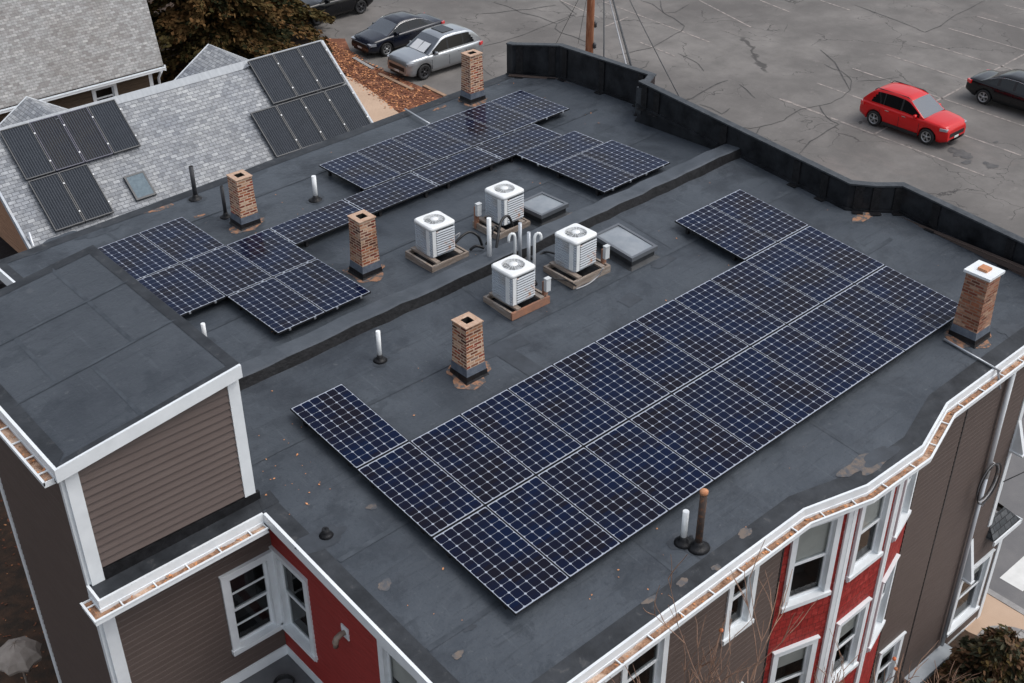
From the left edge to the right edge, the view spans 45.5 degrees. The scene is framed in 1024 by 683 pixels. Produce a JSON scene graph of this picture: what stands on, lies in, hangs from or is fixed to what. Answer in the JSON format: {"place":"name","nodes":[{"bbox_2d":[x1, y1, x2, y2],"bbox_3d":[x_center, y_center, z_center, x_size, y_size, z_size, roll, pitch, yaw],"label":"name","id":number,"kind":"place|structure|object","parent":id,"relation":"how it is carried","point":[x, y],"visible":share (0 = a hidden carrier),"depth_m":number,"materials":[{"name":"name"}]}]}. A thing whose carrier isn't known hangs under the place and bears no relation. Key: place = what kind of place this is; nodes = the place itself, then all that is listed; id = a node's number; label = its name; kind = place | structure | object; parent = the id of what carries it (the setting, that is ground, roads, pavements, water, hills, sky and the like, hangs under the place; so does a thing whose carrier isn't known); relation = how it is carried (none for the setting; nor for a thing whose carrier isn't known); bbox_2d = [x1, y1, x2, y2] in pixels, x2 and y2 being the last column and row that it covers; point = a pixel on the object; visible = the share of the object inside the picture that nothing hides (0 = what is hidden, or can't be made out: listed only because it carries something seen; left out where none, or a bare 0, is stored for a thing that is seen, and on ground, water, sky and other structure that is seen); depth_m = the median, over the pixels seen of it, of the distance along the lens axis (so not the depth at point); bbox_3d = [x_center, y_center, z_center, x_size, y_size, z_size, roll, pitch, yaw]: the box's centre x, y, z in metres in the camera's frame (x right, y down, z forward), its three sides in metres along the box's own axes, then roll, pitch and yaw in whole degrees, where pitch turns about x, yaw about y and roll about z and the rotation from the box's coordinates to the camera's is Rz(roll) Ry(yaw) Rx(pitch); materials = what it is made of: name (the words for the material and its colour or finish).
{"place":"outdoors","nodes":[
{"label":"outdoors","id":0,"kind":"place"},
{"bbox_2d":[0,0,165,122],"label":"house","id":1,"kind":"structure","parent":0,"point":[68,54],"depth_m":42.58,"materials":[{"name":"grey"}]},
{"bbox_2d":[0,40,372,252],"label":"neighbour house","id":2,"kind":"structure","parent":0,"point":[201,106],"depth_m":33.61,"materials":[{"name":"grey"}]},
{"bbox_2d":[0,123,54,180],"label":"solar collector","id":3,"kind":"object","parent":2,"relation":"on","point":[27,152],"visible":1,"depth_m":31.53,"materials":[{"name":"grey"}]},
{"bbox_2d":[28,172,84,231],"bbox_3d":[-11.692,-3.588,31.345,0.815,0.085,1.530,-26,80,-33],"label":"solar collector","id":4,"kind":"object","parent":2,"relation":"on","point":[56,202],"visible":1,"depth_m":31.32,"materials":[{"name":"grey"}]},
{"bbox_2d":[29,115,84,171],"bbox_3d":[-11.926,-5.211,32.003,0.810,0.085,1.530,-26,80,-33],"label":"solar collector","id":5,"kind":"object","parent":2,"relation":"on","point":[59,147],"visible":1,"depth_m":31.98,"materials":[{"name":"grey"}]},
{"bbox_2d":[58,107,112,162],"bbox_3d":[-11.323,-5.506,32.447,0.810,0.085,1.530,-26,80,-33],"label":"solar collector","id":6,"kind":"object","parent":2,"relation":"on","point":[86,135],"visible":1,"depth_m":32.42,"materials":[{"name":"grey"}]},
{"bbox_2d":[58,164,113,221],"bbox_3d":[-11.085,-3.884,31.791,0.815,0.085,1.530,-26,80,-33],"label":"solar collector","id":7,"kind":"object","parent":2,"relation":"on","point":[87,194],"visible":1,"depth_m":31.77,"materials":[{"name":"grey"}]},
{"bbox_2d":[87,99,140,154],"bbox_3d":[-10.720,-5.800,32.892,0.810,0.085,1.530,-26,80,-33],"label":"solar collector","id":8,"kind":"object","parent":2,"relation":"on","point":[114,127],"visible":1,"depth_m":32.87,"materials":[{"name":"grey"}]},
{"bbox_2d":[247,54,297,104],"bbox_3d":[-6.987,-7.665,35.661,0.856,0.085,1.530,-26,80,-33],"label":"solar collector","id":9,"kind":"object","parent":2,"relation":"on","point":[272,79],"visible":1,"depth_m":35.63,"materials":[{"name":"grey"}]},
{"bbox_2d":[250,106,300,157],"bbox_3d":[-6.763,-6.023,34.988,0.846,0.085,1.530,-26,80,-33],"label":"solar collector","id":10,"kind":"object","parent":2,"relation":"on","point":[275,131],"visible":0.97,"depth_m":34.96,"materials":[{"name":"grey"}]},
{"bbox_2d":[273,48,321,96],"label":"solar collector","id":11,"kind":"object","parent":2,"relation":"on","point":[298,73],"visible":1,"depth_m":36.11,"materials":[{"name":"grey"}]},
{"bbox_2d":[276,98,324,148],"bbox_3d":[-6.134,-6.330,35.452,0.846,0.085,1.530,-26,80,-33],"label":"solar collector","id":12,"kind":"object","parent":2,"relation":"on","point":[301,124],"visible":0.8,"depth_m":35.43,"materials":[{"name":"grey"}]},
{"bbox_2d":[297,41,344,89],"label":"solar collector","id":13,"kind":"object","parent":2,"relation":"on","point":[321,65],"visible":1,"depth_m":36.58,"materials":[{"name":"grey"}]},
{"bbox_2d":[300,91,347,139],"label":"solar collector","id":14,"kind":"object","parent":2,"relation":"on","point":[324,115],"visible":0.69,"depth_m":35.90,"materials":[{"name":"grey"}]},
{"bbox_2d":[324,84,370,131],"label":"solar collector","id":15,"kind":"object","parent":2,"relation":"on","point":[348,108],"visible":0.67,"depth_m":36.36,"materials":[{"name":"grey"}]},
{"bbox_2d":[0,38,435,682],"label":"ground","id":16,"kind":"structure","parent":0,"point":[16,597],"depth_m":28.95,"materials":[{"name":"soil"}]},
{"bbox_2d":[0,636,41,682],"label":"patio umbrella","id":17,"kind":"object","parent":16,"relation":"on","point":[22,654],"visible":1,"depth_m":24.65,"materials":[{"name":"fabric"}]},
{"bbox_2d":[305,0,1023,237],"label":"parking lot","id":18,"kind":"structure","parent":16,"relation":"on","point":[766,61],"depth_m":58.15,"materials":[{"name":"asphalt"}]},
{"bbox_2d":[148,0,401,84],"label":"planting bed","id":19,"kind":"object","parent":18,"relation":"on","point":[296,40],"depth_m":60.27,"materials":[{"name":"soil"}]},
{"bbox_2d":[147,0,300,84],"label":"conifer tree","id":20,"kind":"object","parent":19,"relation":"on","point":[239,25],"visible":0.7,"depth_m":53.20,"materials":[{"name":"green plant"}]},
{"bbox_2d":[188,0,335,51],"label":"conifer tree","id":21,"kind":"object","parent":19,"relation":"on","point":[306,30],"visible":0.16,"depth_m":59.90,"materials":[{"name":"green plant"}]},
{"bbox_2d":[345,76,397,121],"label":"garden path","id":22,"kind":"structure","parent":19,"relation":"on","point":[376,109],"depth_m":53.52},
{"bbox_2d":[327,39,441,112],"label":"leaf strip","id":23,"kind":"object","parent":19,"relation":"on","point":[342,43],"visible":0.56,"depth_m":55.24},
{"bbox_2d":[295,0,372,24],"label":"parked car","id":24,"kind":"object","parent":18,"relation":"on","point":[334,7],"visible":0.54,"depth_m":62.69,"materials":[{"name":"black paint"}]},
{"bbox_2d":[351,11,444,55],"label":"parked car","id":25,"kind":"object","parent":18,"relation":"on","point":[384,35],"visible":0.88,"depth_m":58.79,"materials":[{"name":"black paint"}]},
{"bbox_2d":[387,23,482,79],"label":"parked car","id":26,"kind":"object","parent":18,"relation":"on","point":[423,54],"visible":0.95,"depth_m":56.23,"materials":[{"name":"silver metal"}]},
{"bbox_2d":[585,0,596,52],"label":"utility pole","id":27,"kind":"object","parent":18,"relation":"on","point":[591,44],"visible":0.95,"depth_m":52.65,"materials":[{"name":"brown wood"}]},
{"bbox_2d":[482,0,982,153],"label":"tarred cracks","id":28,"kind":"object","parent":18,"relation":"on","point":[726,80],"visible":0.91,"depth_m":58.60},
{"bbox_2d":[561,0,1023,175],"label":"bay markings","id":29,"kind":"object","parent":18,"relation":"on","point":[943,97],"visible":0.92,"depth_m":56.56,"materials":[{"name":"paint"}]},
{"bbox_2d":[860,81,966,144],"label":"parked car","id":30,"kind":"object","parent":18,"relation":"on","point":[926,116],"visible":1,"depth_m":50.28,"materials":[{"name":"red paint"}]},
{"bbox_2d":[966,69,1023,110],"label":"parked car","id":31,"kind":"object","parent":18,"relation":"on","point":[1006,88],"visible":1,"depth_m":52.80,"materials":[{"name":"black paint"}]},
{"bbox_2d":[924,630,978,682],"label":"garden bed","id":32,"kind":"object","parent":16,"relation":"on","point":[954,643],"visible":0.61,"depth_m":27.36,"materials":[{"name":"soil"}]},
{"bbox_2d":[604,540,817,682],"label":"bare tree","id":33,"kind":"object","parent":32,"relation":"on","point":[758,657],"visible":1,"depth_m":16.43,"materials":[{"name":"brown plant"}]},
{"bbox_2d":[935,623,1023,682],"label":"juniper bush","id":34,"kind":"object","parent":32,"relation":"on","point":[997,654],"visible":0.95,"depth_m":25.26,"materials":[{"name":"green plant"}]},
{"bbox_2d":[0,41,1023,682],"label":"apartment building","id":35,"kind":"structure","parent":0,"point":[164,529],"depth_m":20.03,"materials":[{"name":"grey"}]},
{"bbox_2d":[98,233,178,279],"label":"solar module","id":36,"kind":"object","parent":35,"relation":"on","point":[137,256],"visible":0.79,"depth_m":24.72,"materials":[{"name":"blue"}]},
{"bbox_2d":[137,263,225,315],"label":"solar module","id":37,"kind":"object","parent":35,"relation":"on","point":[180,289],"visible":0.85,"depth_m":23.49,"materials":[{"name":"blue"}]},
{"bbox_2d":[139,217,224,262],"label":"solar module","id":38,"kind":"object","parent":35,"relation":"on","point":[181,239],"visible":0.88,"depth_m":25.24,"materials":[{"name":"blue"}]},
{"bbox_2d":[181,245,271,297],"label":"solar module","id":39,"kind":"object","parent":35,"relation":"on","point":[225,270],"visible":0.97,"depth_m":24.03,"materials":[{"name":"blue"}]},
{"bbox_2d":[218,549,281,656],"bbox_3d":[-4.275,4.063,19.538,0.980,1.760,0.590,-26,41,-33],"label":"window","id":40,"kind":"structure","parent":35,"relation":"in","point":[249,590],"depth_m":19.71,"materials":[{"name":"white paint"}]},
{"bbox_2d":[226,228,316,276],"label":"solar module","id":41,"kind":"object","parent":35,"relation":"on","point":[270,252],"visible":0.94,"depth_m":24.57,"materials":[{"name":"blue"}]},
{"bbox_2d":[227,277,325,334],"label":"solar module","id":42,"kind":"object","parent":35,"relation":"on","point":[275,306],"visible":1,"depth_m":22.80,"materials":[{"name":"blue"}]},
{"bbox_2d":[269,545,317,661],"bbox_3d":[-3.263,4.077,19.450,0.590,1.830,1.030,-26,41,-33],"label":"window","id":43,"kind":"structure","parent":35,"relation":"in","point":[292,587],"depth_m":19.59,"materials":[{"name":"white paint"}]},
{"bbox_2d":[269,199,360,246],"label":"solar module","id":44,"kind":"object","parent":35,"relation":"on","point":[305,228],"visible":0.93,"depth_m":25.55,"materials":[{"name":"blue"}]},
{"bbox_2d":[274,258,370,312],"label":"solar module","id":45,"kind":"object","parent":35,"relation":"on","point":[322,285],"visible":0.98,"depth_m":23.34,"materials":[{"name":"blue"}]},
{"bbox_2d":[290,383,408,469],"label":"solar module","id":46,"kind":"object","parent":35,"relation":"on","point":[353,430],"visible":1,"depth_m":19.58,"materials":[{"name":"blue"}]},
{"bbox_2d":[319,152,401,191],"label":"solar module","id":47,"kind":"object","parent":35,"relation":"on","point":[360,172],"visible":0.97,"depth_m":27.61,"materials":[{"name":"blue"}]},
{"bbox_2d":[343,172,438,216],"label":"solar module","id":48,"kind":"object","parent":35,"relation":"on","point":[388,194],"visible":0.94,"depth_m":26.57,"materials":[{"name":"blue"}]},
{"bbox_2d":[356,138,437,174],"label":"solar module","id":49,"kind":"object","parent":35,"relation":"on","point":[396,156],"visible":0.93,"depth_m":28.17,"materials":[{"name":"blue"}]},
{"bbox_2d":[377,640,417,682],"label":"window","id":50,"kind":"structure","parent":35,"relation":"in","point":[391,671],"depth_m":17.41,"materials":[{"name":"white paint"}]},
{"bbox_2d":[357,441,484,538],"bbox_3d":[-1.403,2.294,18.597,1.016,0.211,1.835,-27,46,-33],"label":"solar module","id":51,"kind":"object","parent":35,"relation":"on","point":[424,493],"visible":1,"depth_m":18.50,"materials":[{"name":"blue"}]},
{"bbox_2d":[391,126,472,160],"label":"solar module","id":52,"kind":"object","parent":35,"relation":"on","point":[433,143],"visible":0.91,"depth_m":28.71,"materials":[{"name":"blue"}]},
{"bbox_2d":[405,244,468,272],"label":"timber platform","id":53,"kind":"structure","parent":35,"relation":"on","point":[414,254],"depth_m":24.26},
{"bbox_2d":[414,211,454,257],"bbox_3d":[-1.527,-2.140,24.196,0.628,0.686,0.618,-24,40,-32],"label":"air conditioner","id":54,"kind":"object","parent":53,"relation":"on","point":[434,234],"visible":1,"depth_m":24.01,"materials":[{"name":"grey"}]},
{"bbox_2d":[412,147,502,188],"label":"solar module","id":55,"kind":"object","parent":35,"relation":"on","point":[445,171],"visible":0.99,"depth_m":27.54,"materials":[{"name":"blue"}]},
{"bbox_2d":[425,113,505,146],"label":"solar module","id":56,"kind":"object","parent":35,"relation":"on","point":[466,130],"visible":0.92,"depth_m":29.25,"materials":[{"name":"blue"}]},
{"bbox_2d":[410,414,534,505],"bbox_3d":[-0.632,1.899,19.151,1.016,0.211,1.835,-27,46,-33],"label":"solar module","id":57,"kind":"object","parent":35,"relation":"on","point":[479,465],"visible":0.96,"depth_m":19.05,"materials":[{"name":"blue"}]},
{"bbox_2d":[459,101,537,133],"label":"solar module","id":58,"kind":"object","parent":35,"relation":"on","point":[499,117],"visible":0.9,"depth_m":29.79,"materials":[{"name":"blue"}]},
{"bbox_2d":[432,506,569,615],"bbox_3d":[-0.176,3.174,17.515,1.016,0.211,1.835,-27,46,-33],"label":"solar module","id":59,"kind":"object","parent":35,"relation":"on","point":[505,564],"visible":1,"depth_m":17.41,"materials":[{"name":"blue"}]},
{"bbox_2d":[472,202,529,239],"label":"timber platform","id":60,"kind":"structure","parent":35,"relation":"on","point":[480,224],"depth_m":25.19,"materials":[{"name":"brown"}]},
{"bbox_2d":[485,181,523,225],"bbox_3d":[-0.154,-2.872,25.198,0.628,0.686,0.618,-27,42,-34],"label":"air conditioner","id":61,"kind":"object","parent":60,"relation":"on","point":[502,198],"visible":0.98,"depth_m":25.01,"materials":[{"name":"grey"}]},
{"bbox_2d":[483,276,550,320],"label":"timber platform","id":62,"kind":"structure","parent":35,"relation":"on","point":[539,299],"depth_m":22.55,"materials":[{"name":"brown"}]},
{"bbox_2d":[491,255,534,305],"bbox_3d":[0.028,-1.138,22.442,0.628,0.686,0.618,-26,41,-33],"label":"air conditioner","id":63,"kind":"object","parent":62,"relation":"on","point":[513,280],"visible":1,"depth_m":22.26,"materials":[{"name":"grey"}]},
{"bbox_2d":[476,124,561,162],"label":"solar module","id":64,"kind":"object","parent":35,"relation":"on","point":[511,145],"visible":0.96,"depth_m":28.52,"materials":[{"name":"blue"}]},
{"bbox_2d":[460,389,582,475],"bbox_3d":[0.138,1.504,19.706,1.016,0.211,1.835,-27,46,-33],"label":"solar module","id":65,"kind":"object","parent":35,"relation":"on","point":[531,439],"visible":0.96,"depth_m":19.61,"materials":[{"name":"blue"}]},
{"bbox_2d":[491,90,569,121],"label":"solar module","id":66,"kind":"object","parent":35,"relation":"on","point":[539,109],"visible":0.96,"depth_m":30.32,"materials":[{"name":"blue"}]},
{"bbox_2d":[486,476,620,578],"bbox_3d":[0.594,2.779,18.070,1.016,0.211,1.835,-27,46,-33],"label":"solar module","id":67,"kind":"object","parent":35,"relation":"on","point":[562,534],"visible":1,"depth_m":17.97,"materials":[{"name":"blue"}]},
{"bbox_2d":[516,131,603,168],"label":"solar module","id":68,"kind":"object","parent":35,"relation":"on","point":[545,155],"visible":0.94,"depth_m":28.05,"materials":[{"name":"blue"}]},
{"bbox_2d":[507,365,627,446],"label":"solar module","id":69,"kind":"object","parent":35,"relation":"on","point":[574,410],"visible":0.92,"depth_m":20.17,"materials":[{"name":"blue"}]},
{"bbox_2d":[543,244,610,288],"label":"timber platform","id":70,"kind":"structure","parent":35,"relation":"on","point":[553,269],"depth_m":23.44,"materials":[{"name":"brown"}]},
{"bbox_2d":[555,223,596,271],"bbox_3d":[1.219,-1.810,23.388,0.628,0.686,0.618,-28,42,-35],"label":"air conditioner","id":71,"kind":"object","parent":70,"relation":"on","point":[575,247],"visible":1,"depth_m":23.20,"materials":[{"name":"grey"}]},
{"bbox_2d":[547,153,637,195],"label":"solar module","id":72,"kind":"object","parent":35,"relation":"on","point":[598,176],"visible":1,"depth_m":26.88,"materials":[{"name":"blue"}]},
{"bbox_2d":[537,447,668,543],"bbox_3d":[1.364,2.385,18.625,1.016,0.211,1.835,-27,46,-33],"label":"solar module","id":73,"kind":"object","parent":35,"relation":"on","point":[617,506],"visible":0.95,"depth_m":18.53,"materials":[{"name":"blue"}]},
{"bbox_2d":[552,342,670,419],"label":"solar module","id":74,"kind":"object","parent":35,"relation":"on","point":[623,388],"visible":0.94,"depth_m":20.72,"materials":[{"name":"blue"}]},
{"bbox_2d":[581,140,669,177],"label":"solar module","id":75,"kind":"object","parent":35,"relation":"on","point":[627,159],"visible":0.94,"depth_m":27.43,"materials":[{"name":"blue"}]},
{"bbox_2d":[620,634,669,682],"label":"window","id":76,"kind":"structure","parent":35,"relation":"in","point":[651,667],"depth_m":18.08,"materials":[{"name":"white paint"}]},
{"bbox_2d":[584,420,713,511],"bbox_3d":[2.134,1.990,19.180,1.016,0.211,1.835,-27,46,-33],"label":"solar module","id":77,"kind":"object","parent":35,"relation":"on","point":[663,475],"visible":0.94,"depth_m":19.09,"materials":[{"name":"blue"}]},
{"bbox_2d":[595,320,710,393],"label":"solar module","id":78,"kind":"object","parent":35,"relation":"on","point":[668,366],"visible":0.95,"depth_m":21.28,"materials":[{"name":"blue"}]},
{"bbox_2d":[635,299,749,369],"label":"solar module","id":79,"kind":"object","parent":35,"relation":"on","point":[707,343],"visible":0.95,"depth_m":21.83,"materials":[{"name":"blue"}]},
{"bbox_2d":[629,394,756,481],"bbox_3d":[2.904,1.595,19.735,1.016,0.211,1.835,-27,46,-33],"label":"solar module","id":80,"kind":"object","parent":35,"relation":"on","point":[701,442],"visible":0.95,"depth_m":19.64,"materials":[{"name":"blue"}]},
{"bbox_2d":[675,205,776,260],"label":"solar module","id":81,"kind":"object","parent":35,"relation":"on","point":[735,238],"visible":1,"depth_m":24.57,"materials":[{"name":"blue"}]},
{"bbox_2d":[674,279,785,346],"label":"solar module","id":82,"kind":"object","parent":35,"relation":"on","point":[736,316],"visible":0.94,"depth_m":22.39,"materials":[{"name":"blue"}]},
{"bbox_2d":[672,370,796,451],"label":"solar module","id":83,"kind":"object","parent":35,"relation":"on","point":[748,419],"visible":0.97,"depth_m":20.19,"materials":[{"name":"blue"}]},
{"bbox_2d":[721,566,759,645],"bbox_3d":[3.393,3.884,19.064,0.740,1.630,0.590,-26,41,-33],"label":"window","id":84,"kind":"structure","parent":35,"relation":"in","point":[737,610],"depth_m":19.17,"materials":[{"name":"white paint"}]},
{"bbox_2d":[708,189,808,242],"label":"solar module","id":85,"kind":"object","parent":35,"relation":"on","point":[760,216],"visible":0.92,"depth_m":25.14,"materials":[{"name":"blue"}]},
{"bbox_2d":[710,261,820,324],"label":"solar module","id":86,"kind":"object","parent":35,"relation":"on","point":[783,302],"visible":0.92,"depth_m":22.94,"materials":[{"name":"blue"}]},
{"bbox_2d":[713,347,834,424],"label":"solar module","id":87,"kind":"object","parent":35,"relation":"on","point":[785,392],"visible":0.94,"depth_m":20.75,"materials":[{"name":"blue"}]},
{"bbox_2d":[768,634,820,682],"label":"window","id":88,"kind":"structure","parent":35,"relation":"in","point":[793,663],"depth_m":21.18,"materials":[{"name":"white paint"}]},
{"bbox_2d":[745,243,853,303],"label":"solar module","id":89,"kind":"object","parent":35,"relation":"on","point":[803,274],"visible":0.94,"depth_m":23.50,"materials":[{"name":"blue"}]},
{"bbox_2d":[751,325,870,399],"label":"solar module","id":90,"kind":"object","parent":35,"relation":"on","point":[817,365],"visible":0.95,"depth_m":21.30,"materials":[{"name":"blue"}]},
{"bbox_2d":[779,515,843,613],"bbox_3d":[4.750,3.457,19.924,0.990,1.910,0.590,-14,36,-20],"label":"window","id":91,"kind":"structure","parent":35,"relation":"in","point":[812,555],"depth_m":19.90,"materials":[{"name":"white paint"}]},
{"bbox_2d":[778,226,884,283],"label":"solar module","id":92,"kind":"object","parent":35,"relation":"on","point":[836,256],"visible":0.94,"depth_m":24.05,"materials":[{"name":"blue"}]},
{"bbox_2d":[787,304,904,374],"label":"solar module","id":93,"kind":"object","parent":35,"relation":"on","point":[868,351],"visible":0.95,"depth_m":21.86,"materials":[{"name":"blue"}]},
{"bbox_2d":[824,596,872,682],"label":"window","id":94,"kind":"structure","parent":35,"relation":"in","point":[849,630],"depth_m":22.00,"materials":[{"name":"white paint"}]},
{"bbox_2d":[845,487,895,582],"bbox_3d":[5.841,3.044,20.510,0.980,1.830,0.590,-26,41,-33],"label":"window","id":95,"kind":"structure","parent":35,"relation":"in","point":[873,518],"depth_m":20.56,"materials":[{"name":"white paint"}]},
{"bbox_2d":[822,284,937,351],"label":"solar module","id":96,"kind":"object","parent":35,"relation":"on","point":[886,320],"visible":0.97,"depth_m":22.42,"materials":[{"name":"blue"}]},
{"bbox_2d":[866,553,899,652],"bbox_3d":[6.883,4.892,22.808,0.880,1.850,0.190,-40,50,-44],"label":"window","id":97,"kind":"structure","parent":35,"relation":"in","point":[879,621],"depth_m":22.90,"materials":[{"name":"white paint"}]},
{"bbox_2d":[869,631,906,682],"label":"window","id":98,"kind":"structure","parent":35,"relation":"in","point":[885,663],"depth_m":25.19,"materials":[{"name":"white paint"}]},
{"bbox_2d":[891,472,917,542],"bbox_3d":[6.877,2.558,21.269,0.880,1.860,0.190,-40,50,-44],"label":"window","id":99,"kind":"structure","parent":35,"relation":"in","point":[904,511],"depth_m":21.55,"materials":[{"name":"white paint"}]},
{"bbox_2d":[855,265,957,329],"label":"solar module","id":100,"kind":"object","parent":35,"relation":"on","point":[922,302],"visible":0.89,"depth_m":22.99,"materials":[{"name":"blue"}]},
{"bbox_2d":[946,548,995,636],"bbox_3d":[9.883,5.441,26.949,1.310,1.880,0.590,-26,41,-33],"label":"window","id":101,"kind":"structure","parent":35,"relation":"in","point":[968,596],"depth_m":27.17,"materials":[{"name":"white paint"}]},
{"bbox_2d":[893,567,1023,634],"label":"sidewalk","id":102,"kind":"structure","parent":0,"point":[995,612],"depth_m":28.02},
{"bbox_2d":[989,413,1023,608],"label":"street","id":103,"kind":"structure","parent":0,"point":[1011,551],"depth_m":30.38,"materials":[{"name":"asphalt"}]},
{"bbox_2d":[1000,556,1023,590],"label":"crosswalk markings","id":104,"kind":"object","parent":103,"relation":"on","point":[1013,575],"visible":1,"depth_m":29.29,"materials":[{"name":"paint"}]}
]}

